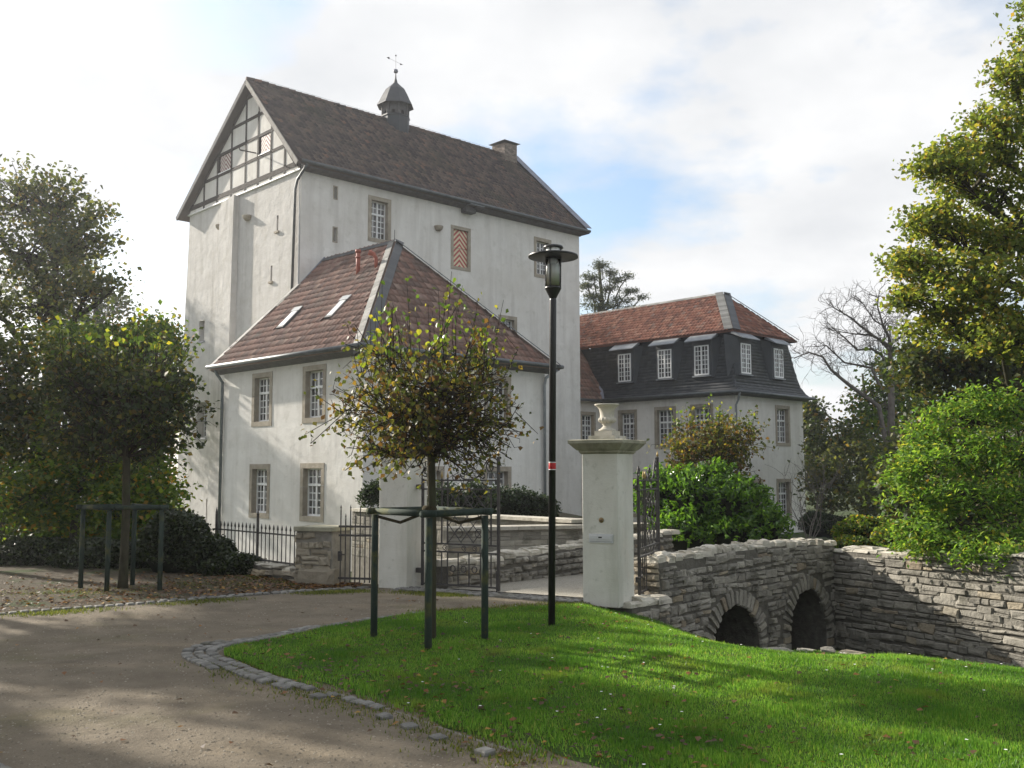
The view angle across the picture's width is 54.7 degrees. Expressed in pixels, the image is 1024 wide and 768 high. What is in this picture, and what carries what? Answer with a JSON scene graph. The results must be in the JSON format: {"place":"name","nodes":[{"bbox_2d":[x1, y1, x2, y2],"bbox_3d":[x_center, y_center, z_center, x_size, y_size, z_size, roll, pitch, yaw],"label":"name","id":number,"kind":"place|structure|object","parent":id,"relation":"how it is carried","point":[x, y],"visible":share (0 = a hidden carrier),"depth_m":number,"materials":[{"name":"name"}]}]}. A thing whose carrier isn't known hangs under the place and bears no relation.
{"place":"outdoors","nodes":[
{"label":"outdoors","id":0,"kind":"place"},
{"bbox_2d":[0,565,378,611],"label":"verge","id":1,"kind":"structure","parent":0,"point":[27,573],"depth_m":14.37,"materials":[{"name":"soil"}]},
{"bbox_2d":[0,532,150,569],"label":"ivy bank","id":2,"kind":"structure","parent":1,"relation":"on","point":[59,551],"depth_m":17.50,"materials":[{"name":"green plant"}]},
{"bbox_2d":[9,306,221,588],"bbox_3d":[-5.684,0.931,14.328,2.878,4.212,2.533,0,-5,0],"label":"ball tree","id":3,"kind":"object","parent":1,"relation":"on","point":[113,428],"visible":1,"depth_m":14.02,"materials":[{"name":"green plant"}]},
{"bbox_2d":[76,503,168,591],"bbox_3d":[-5.546,2.414,14.019,0.908,1.398,1.239,4,-7,-41],"label":"tree stake frame","id":4,"kind":"object","parent":1,"relation":"on","point":[134,507],"visible":0.82,"depth_m":13.88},
{"bbox_2d":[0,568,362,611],"bbox_3d":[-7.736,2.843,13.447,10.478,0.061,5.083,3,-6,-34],"label":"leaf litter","id":5,"kind":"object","parent":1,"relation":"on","point":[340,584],"visible":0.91,"depth_m":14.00,"materials":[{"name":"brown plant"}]},
{"bbox_2d":[136,505,260,575],"bbox_3d":[-5.109,2.653,16.480,2.583,1.263,1.347,-2,-5,21],"label":"ivy mound","id":6,"kind":"object","parent":1,"relation":"on","point":[192,543],"visible":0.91,"depth_m":16.25,"materials":[{"name":"green plant"}]},
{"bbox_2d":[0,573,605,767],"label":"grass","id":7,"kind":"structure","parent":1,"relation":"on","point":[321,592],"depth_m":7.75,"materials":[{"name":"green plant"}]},
{"bbox_2d":[294,525,353,585],"bbox_3d":[-2.835,2.603,14.793,0.755,0.950,0.656,-2,-6,23],"label":"rubble post","id":8,"kind":"object","parent":1,"relation":"on","point":[317,562],"visible":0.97,"depth_m":14.59,"materials":[{"name":"stone"}]},
{"bbox_2d":[338,505,371,582],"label":"pedestrian gate","id":9,"kind":"structure","parent":8,"relation":"attached to","point":[340,554],"depth_m":14.45,"materials":[{"name":"metal"}]},
{"bbox_2d":[0,585,686,767],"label":"path","id":10,"kind":"structure","parent":0,"point":[38,692],"depth_m":7.13,"materials":[{"name":"beige gravel"}]},
{"bbox_2d":[0,586,368,614],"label":"kerb","id":11,"kind":"structure","parent":10,"relation":"on","point":[198,598],"depth_m":12.97,"materials":[{"name":"stone"}]},
{"bbox_2d":[0,611,529,767],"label":"kerb","id":12,"kind":"structure","parent":10,"relation":"on","point":[210,649],"depth_m":8.16,"materials":[{"name":"stone"}]},
{"bbox_2d":[0,595,553,767],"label":"fallen leaves","id":13,"kind":"object","parent":10,"relation":"on","point":[395,722],"visible":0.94,"depth_m":6.75,"materials":[{"name":"brown plant"}]},
{"bbox_2d":[368,443,434,588],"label":"gate pillar","id":14,"kind":"structure","parent":10,"relation":"on","point":[399,554],"depth_m":14.23,"materials":[{"name":"paint"}]},
{"bbox_2d":[416,451,499,591],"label":"iron gate","id":15,"kind":"structure","parent":14,"relation":"attached to","point":[421,569],"depth_m":13.85,"materials":[{"name":"black metal"}]},
{"bbox_2d":[391,586,589,603],"bbox_3d":[-0.322,2.855,13.346,3.040,0.083,0.361,-3,-6,30],"label":"threshold","id":16,"kind":"object","parent":10,"relation":"on","point":[516,596],"visible":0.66,"depth_m":13.12,"materials":[{"name":"stone"}]},
{"bbox_2d":[19,476,978,581],"bbox_3d":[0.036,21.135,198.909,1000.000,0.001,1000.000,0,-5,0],"label":"ground","id":17,"kind":"structure","parent":0,"point":[802,534],"depth_m":80.50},
{"bbox_2d":[0,316,94,533],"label":"shrub","id":18,"kind":"object","parent":17,"relation":"on","point":[16,369],"visible":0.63,"depth_m":19.68,"materials":[{"name":"green plant"}]},
{"bbox_2d":[2,442,119,539],"bbox_3d":[-10.463,2.539,21.762,4.697,3.656,2.870,0,-5,0],"label":"shrub","id":19,"kind":"object","parent":17,"relation":"on","point":[65,529],"visible":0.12,"depth_m":21.30,"materials":[{"name":"green plant"}]},
{"bbox_2d":[0,242,143,532],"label":"deciduous tree","id":20,"kind":"object","parent":17,"relation":"on","point":[102,306],"visible":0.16,"depth_m":57.54,"materials":[{"name":"green plant"}]},
{"bbox_2d":[0,151,144,528],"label":"deciduous tree","id":21,"kind":"object","parent":17,"relation":"on","point":[69,238],"visible":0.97,"depth_m":25.73,"materials":[{"name":"green plant"}]},
{"bbox_2d":[0,388,172,540],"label":"shrub","id":22,"kind":"object","parent":17,"relation":"on","point":[23,498],"visible":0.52,"depth_m":18.58,"materials":[{"name":"green plant"}]},
{"bbox_2d":[18,299,204,439],"bbox_3d":[-9.573,1.715,23.844,3.916,7.953,4.590,0,-5,0],"label":"deciduous tree","id":23,"kind":"object","parent":17,"relation":"on","point":[150,326],"visible":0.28,"depth_m":23.87,"materials":[{"name":"green plant"}]},
{"bbox_2d":[29,319,205,440],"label":"deciduous tree","id":24,"kind":"object","parent":17,"relation":"on","point":[82,323],"visible":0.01,"depth_m":45.97,"materials":[{"name":"green plant"}]},
{"bbox_2d":[55,449,191,540],"bbox_3d":[-8.473,2.578,21.811,3.171,3.577,2.468,0,-5,0],"label":"shrub","id":25,"kind":"object","parent":17,"relation":"on","point":[115,536],"visible":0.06,"depth_m":21.39,"materials":[{"name":"green plant"}]},
{"bbox_2d":[64,413,203,539],"bbox_3d":[-7.062,2.011,19.019,2.203,3.402,2.922,0,-5,0],"label":"shrub","id":26,"kind":"object","parent":17,"relation":"on","point":[149,490],"visible":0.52,"depth_m":18.42,"materials":[{"name":"green plant"}]},
{"bbox_2d":[247,558,295,580],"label":"fence wall","id":27,"kind":"structure","parent":17,"relation":"on","point":[277,570],"depth_m":15.30,"materials":[{"name":"stone"}]},
{"bbox_2d":[215,508,295,565],"bbox_3d":[-4.131,2.546,16.050,0.040,1.050,2.967,5,-7,-43],"label":"iron fence","id":28,"kind":"object","parent":27,"relation":"on","point":[257,532],"visible":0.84,"depth_m":16.02,"materials":[{"name":"black metal"}]},
{"bbox_2d":[176,55,591,532],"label":"tower house","id":29,"kind":"structure","parent":17,"relation":"on","point":[290,189],"depth_m":49.31,"materials":[{"name":"paint"}]},
{"bbox_2d":[203,404,206,436],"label":"window","id":30,"kind":"structure","parent":29,"relation":"in","point":[204,432],"depth_m":50.12,"materials":[{"name":"white paint"}]},
{"bbox_2d":[332,226,337,242],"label":"slit window","id":31,"kind":"structure","parent":29,"relation":"in","point":[333,226],"depth_m":44.92,"materials":[{"name":"stone"}]},
{"bbox_2d":[333,185,337,199],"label":"slit window","id":32,"kind":"structure","parent":29,"relation":"in","point":[333,185],"depth_m":45.10,"materials":[{"name":"stone"}]},
{"bbox_2d":[368,195,390,242],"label":"window","id":33,"kind":"structure","parent":29,"relation":"in","point":[379,209],"depth_m":46.90,"materials":[{"name":"white paint"}]},
{"bbox_2d":[498,314,516,332],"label":"window","id":34,"kind":"structure","parent":29,"relation":"in","point":[510,320],"depth_m":52.31,"materials":[{"name":"white paint"}]},
{"bbox_2d":[534,236,550,278],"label":"window","id":35,"kind":"structure","parent":29,"relation":"in","point":[539,267],"depth_m":54.20,"materials":[{"name":"white paint"}]},
{"bbox_2d":[205,230,563,571],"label":"annexe","id":36,"kind":"structure","parent":17,"relation":"on","point":[273,362],"depth_m":38.45,"materials":[{"name":"paint"}]},
{"bbox_2d":[248,464,269,518],"bbox_3d":[-9.734,4.173,38.594,1.470,2.090,0.325,-5,-7,44],"label":"window","id":37,"kind":"structure","parent":36,"relation":"in","point":[259,493],"depth_m":38.83,"materials":[{"name":"white paint"}]},
{"bbox_2d":[251,371,272,426],"bbox_3d":[-9.704,0.614,38.879,1.470,2.110,0.325,-5,-7,44],"label":"window","id":38,"kind":"structure","parent":36,"relation":"in","point":[262,383],"depth_m":39.11,"materials":[{"name":"white paint"}]},
{"bbox_2d":[299,463,324,521],"bbox_3d":[-7.185,3.951,36.100,1.520,2.120,0.325,-5,-7,44],"label":"window","id":39,"kind":"structure","parent":36,"relation":"in","point":[311,507],"depth_m":36.32,"materials":[{"name":"white paint"}]},
{"bbox_2d":[302,364,326,423],"bbox_3d":[-7.159,0.373,36.387,1.490,2.120,0.325,-5,-7,44],"label":"window","id":40,"kind":"structure","parent":36,"relation":"in","point":[312,412],"depth_m":36.62,"materials":[{"name":"white paint"}]},
{"bbox_2d":[414,368,443,411],"bbox_3d":[-3.146,0.464,36.412,0.325,2.050,1.480,-5,-7,44],"label":"window","id":41,"kind":"structure","parent":36,"relation":"in","point":[420,368],"depth_m":36.40,"materials":[{"name":"white paint"}]},
{"bbox_2d":[427,466,444,503],"bbox_3d":[-3.150,4.038,36.083,0.325,2.070,1.550,-5,-7,44],"label":"window","id":42,"kind":"structure","parent":36,"relation":"in","point":[438,474],"depth_m":36.53,"materials":[{"name":"grey glass"}]},
{"bbox_2d":[484,375,510,426],"bbox_3d":[-0.660,0.684,38.930,0.325,2.050,1.470,-5,-7,44],"label":"window","id":43,"kind":"structure","parent":36,"relation":"in","point":[508,379],"depth_m":39.24,"materials":[{"name":"white paint"}]},
{"bbox_2d":[483,466,511,491],"bbox_3d":[-0.668,4.258,38.597,0.325,2.070,1.530,-5,-7,44],"label":"window","id":44,"kind":"structure","parent":36,"relation":"in","point":[505,472],"depth_m":38.87,"materials":[{"name":"white paint"}]},
{"bbox_2d":[351,508,582,583],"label":"terrace wall","id":45,"kind":"structure","parent":17,"relation":"on","point":[517,520],"depth_m":23.93,"materials":[{"name":"stone"}]},
{"bbox_2d":[354,479,379,507],"bbox_3d":[-3.384,2.704,24.353,0.870,0.747,0.830,-5,-7,41],"label":"laurel shrub","id":46,"kind":"object","parent":45,"relation":"on","point":[370,493],"visible":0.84,"depth_m":24.22,"materials":[{"name":"green plant"}]},
{"bbox_2d":[436,529,679,597],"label":"stone parapet","id":47,"kind":"structure","parent":17,"relation":"on","point":[525,563],"depth_m":15.34,"materials":[{"name":"stone"}]},
{"bbox_2d":[579,256,650,313],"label":"pine tree","id":48,"kind":"object","parent":17,"relation":"on","point":[600,306],"visible":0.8,"depth_m":80.92,"materials":[{"name":"green plant"}]},
{"bbox_2d":[613,594,671,625],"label":"wall","id":49,"kind":"structure","parent":17,"relation":"on","point":[656,606],"depth_m":12.72,"materials":[{"name":"stone"}]},
{"bbox_2d":[568,439,645,607],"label":"gate pillar","id":50,"kind":"structure","parent":49,"relation":"on","point":[608,538],"depth_m":12.60,"materials":[{"name":"paint"}]},
{"bbox_2d":[588,403,625,438],"bbox_3d":[1.242,0.496,12.918,0.370,0.466,0.370,-3,-6,30],"label":"stone urn","id":51,"kind":"object","parent":50,"relation":"on","point":[607,419],"visible":1,"depth_m":12.83,"materials":[{"name":"white stone"}]},
{"bbox_2d":[634,451,659,594],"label":"iron gate","id":52,"kind":"structure","parent":50,"relation":"attached to","point":[641,517],"depth_m":13.40,"materials":[{"name":"black metal"}]},
{"bbox_2d":[580,292,815,533],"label":"mansard wing","id":53,"kind":"structure","parent":17,"relation":"on","point":[645,367],"depth_m":55.55,"materials":[{"name":"white paint"}]},
{"bbox_2d":[580,411,595,439],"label":"window","id":54,"kind":"structure","parent":53,"relation":"in","point":[588,419],"depth_m":57.88,"materials":[{"name":"white paint"}]},
{"bbox_2d":[618,353,630,381],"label":"dormer window","id":55,"kind":"structure","parent":53,"relation":"in","point":[624,361],"depth_m":57.40,"materials":[{"name":"white paint"}]},
{"bbox_2d":[618,409,636,439],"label":"window","id":56,"kind":"structure","parent":53,"relation":"in","point":[625,421],"depth_m":57.28,"materials":[{"name":"white paint"}]},
{"bbox_2d":[633,478,636,516],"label":"window","id":57,"kind":"structure","parent":53,"relation":"in","point":[634,514],"depth_m":56.55,"materials":[{"name":"white paint"}]},
{"bbox_2d":[654,406,675,448],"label":"window","id":58,"kind":"structure","parent":53,"relation":"in","point":[659,416],"depth_m":55.47,"materials":[{"name":"white paint"}]},
{"bbox_2d":[658,349,671,378],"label":"dormer window","id":59,"kind":"structure","parent":53,"relation":"in","point":[664,357],"depth_m":55.34,"materials":[{"name":"white paint"}]},
{"bbox_2d":[694,345,708,375],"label":"dormer window","id":60,"kind":"structure","parent":53,"relation":"in","point":[701,354],"depth_m":53.61,"materials":[{"name":"white paint"}]},
{"bbox_2d":[690,403,713,447],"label":"window","id":61,"kind":"structure","parent":53,"relation":"in","point":[698,408],"depth_m":53.72,"materials":[{"name":"white paint"}]},
{"bbox_2d":[740,343,750,373],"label":"dormer window","id":62,"kind":"structure","parent":53,"relation":"in","point":[745,349],"depth_m":52.85,"materials":[{"name":"white paint"}]},
{"bbox_2d":[754,479,762,504],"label":"window","id":63,"kind":"structure","parent":53,"relation":"in","point":[756,480],"depth_m":53.14,"materials":[{"name":"white paint"}]},
{"bbox_2d":[773,348,783,377],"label":"dormer window","id":64,"kind":"structure","parent":53,"relation":"in","point":[778,373],"depth_m":55.16,"materials":[{"name":"white paint"}]},
{"bbox_2d":[775,405,790,445],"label":"window","id":65,"kind":"structure","parent":53,"relation":"in","point":[782,418],"depth_m":55.54,"materials":[{"name":"white paint"}]},
{"bbox_2d":[776,479,791,518],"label":"window","id":66,"kind":"structure","parent":53,"relation":"in","point":[781,488],"depth_m":55.19,"materials":[{"name":"white paint"}]},
{"bbox_2d":[612,537,836,650],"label":"stone bridge","id":67,"kind":"structure","parent":17,"relation":"on","point":[763,593],"depth_m":14.95,"materials":[{"name":"stone"}]},
{"bbox_2d":[802,373,870,515],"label":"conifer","id":68,"kind":"object","parent":17,"relation":"on","point":[811,412],"visible":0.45,"depth_m":65.31,"materials":[{"name":"green plant"}]},
{"bbox_2d":[832,545,1023,667],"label":"retaining wall","id":69,"kind":"structure","parent":17,"relation":"on","point":[886,600],"depth_m":14.74,"materials":[{"name":"stone"}]},
{"bbox_2d":[857,329,1023,542],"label":"deciduous tree","id":70,"kind":"object","parent":17,"relation":"on","point":[953,367],"visible":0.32,"depth_m":22.52,"materials":[{"name":"green plant"}]},
{"bbox_2d":[0,0,1023,477],"label":"sky","id":71,"kind":"structure","parent":0,"point":[744,149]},
{"bbox_2d":[438,571,635,596],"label":"driveway","id":72,"kind":"structure","parent":0,"point":[571,586],"depth_m":14.38,"materials":[{"name":"grey concrete"}]},
{"bbox_2d":[443,522,675,558],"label":"garden wall","id":73,"kind":"structure","parent":72,"relation":"on","point":[514,537],"depth_m":19.75,"materials":[{"name":"stone"}]},
{"bbox_2d":[646,392,778,482],"bbox_3d":[4.503,2.112,21.512,2.485,3.899,2.670,4,-7,-39],"label":"ball tree","id":74,"kind":"object","parent":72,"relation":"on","point":[717,442],"visible":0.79,"depth_m":21.32,"materials":[{"name":"green plant"}]},
{"bbox_2d":[557,512,582,517],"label":"terrace","id":75,"kind":"structure","parent":0,"point":[565,515],"depth_m":35.38,"materials":[{"name":"stone"}]},
{"bbox_2d":[427,479,562,516],"bbox_3d":[-0.553,3.220,26.906,3.872,1.685,1.748,-1,-5,7],"label":"hedge","id":76,"kind":"object","parent":75,"relation":"on","point":[523,503],"visible":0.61,"depth_m":26.53,"materials":[{"name":"green plant"}]},
{"bbox_2d":[223,602,1023,767],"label":"lawn","id":77,"kind":"structure","parent":0,"point":[585,759],"depth_m":7.32,"materials":[{"name":"plant"}]},
{"bbox_2d":[298,271,543,638],"bbox_3d":[-0.883,0.730,9.839,2.276,3.799,2.286,-2,-5,21],"label":"ball tree","id":78,"kind":"object","parent":77,"relation":"on","point":[429,419],"visible":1,"depth_m":9.64,"materials":[{"name":"green plant"}]},
{"bbox_2d":[366,505,493,649],"bbox_3d":[-0.822,1.968,9.789,0.904,1.520,1.132,4,-7,-41],"label":"tree stake frame","id":79,"kind":"object","parent":77,"relation":"on","point":[427,512],"visible":0.9,"depth_m":9.69,"materials":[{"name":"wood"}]},
{"bbox_2d":[528,244,577,625],"bbox_3d":[0.440,0.623,10.767,0.554,4.355,0.554,0,-5,0],"label":"street lamp","id":80,"kind":"object","parent":77,"relation":"on","point":[552,255],"visible":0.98,"depth_m":10.78,"materials":[{"name":"black metal"}]},
{"bbox_2d":[243,605,1021,767],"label":"fallen leaves","id":81,"kind":"object","parent":77,"relation":"on","point":[621,707],"visible":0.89,"depth_m":7.37,"materials":[{"name":"brown plant"}]},
{"bbox_2d":[408,604,1007,764],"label":"daisies","id":82,"kind":"object","parent":77,"relation":"on","point":[682,711],"visible":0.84,"depth_m":6.79,"materials":[{"name":"white plant"}]},
{"bbox_2d":[760,646,867,654],"bbox_3d":[4.954,2.994,10.260,4.917,0.093,0.720,-4,-6,36],"label":"bank edging","id":83,"kind":"object","parent":77,"relation":"on","point":[828,649],"visible":0.31,"depth_m":11.39,"materials":[{"name":"stone"}]},
{"bbox_2d":[633,456,798,550],"bbox_3d":[3.880,2.348,19.654,3.109,1.844,2.833,0,-5,0],"label":"laurel bush","id":84,"kind":"object","parent":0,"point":[704,504],"visible":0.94,"depth_m":19.05,"materials":[{"name":"green plant"}]},
{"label":"garden bank","id":85,"kind":"structure","parent":0,"visible":0},
{"bbox_2d":[827,514,1020,552],"bbox_3d":[6.690,2.654,17.032,1.997,0.718,3.752,1,-5,-16],"label":"ground cover","id":86,"kind":"object","parent":85,"relation":"on","point":[856,530],"visible":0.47,"depth_m":17.74,"materials":[{"name":"green plant"}]},
{"bbox_2d":[870,0,1023,392],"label":"deciduous tree","id":87,"kind":"object","parent":85,"relation":"on","point":[975,284],"visible":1,"depth_m":16.67,"materials":[{"name":"green plant"}]},
{"bbox_2d":[870,377,1023,582],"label":"bright shrub","id":88,"kind":"object","parent":85,"relation":"on","point":[939,537],"visible":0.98,"depth_m":15.07,"materials":[{"name":"green plant"}]},
{"label":"garden lawn","id":89,"kind":"structure","parent":0,"visible":0},
{"bbox_2d":[765,453,867,538],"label":"bare shrub","id":90,"kind":"object","parent":89,"relation":"on","point":[817,500],"visible":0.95,"depth_m":43.87,"materials":[{"name":"brown plant"}]},
{"bbox_2d":[796,510,845,537],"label":"hedge","id":91,"kind":"object","parent":89,"relation":"on","point":[826,524],"visible":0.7,"depth_m":44.63,"materials":[{"name":"green plant"}]},
{"bbox_2d":[776,275,916,518],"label":"bare tree","id":92,"kind":"object","parent":89,"relation":"on","point":[891,396],"visible":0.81,"depth_m":44.19,"materials":[{"name":"grey plant"}]},
{"bbox_2d":[785,407,928,518],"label":"background tree","id":93,"kind":"object","parent":89,"relation":"on","point":[835,445],"visible":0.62,"depth_m":47.36,"materials":[{"name":"green plant"}]},
{"bbox_2d":[819,343,955,518],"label":"background tree","id":94,"kind":"object","parent":89,"relation":"on","point":[869,413],"visible":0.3,"depth_m":51.31,"materials":[{"name":"green plant"}]}
]}

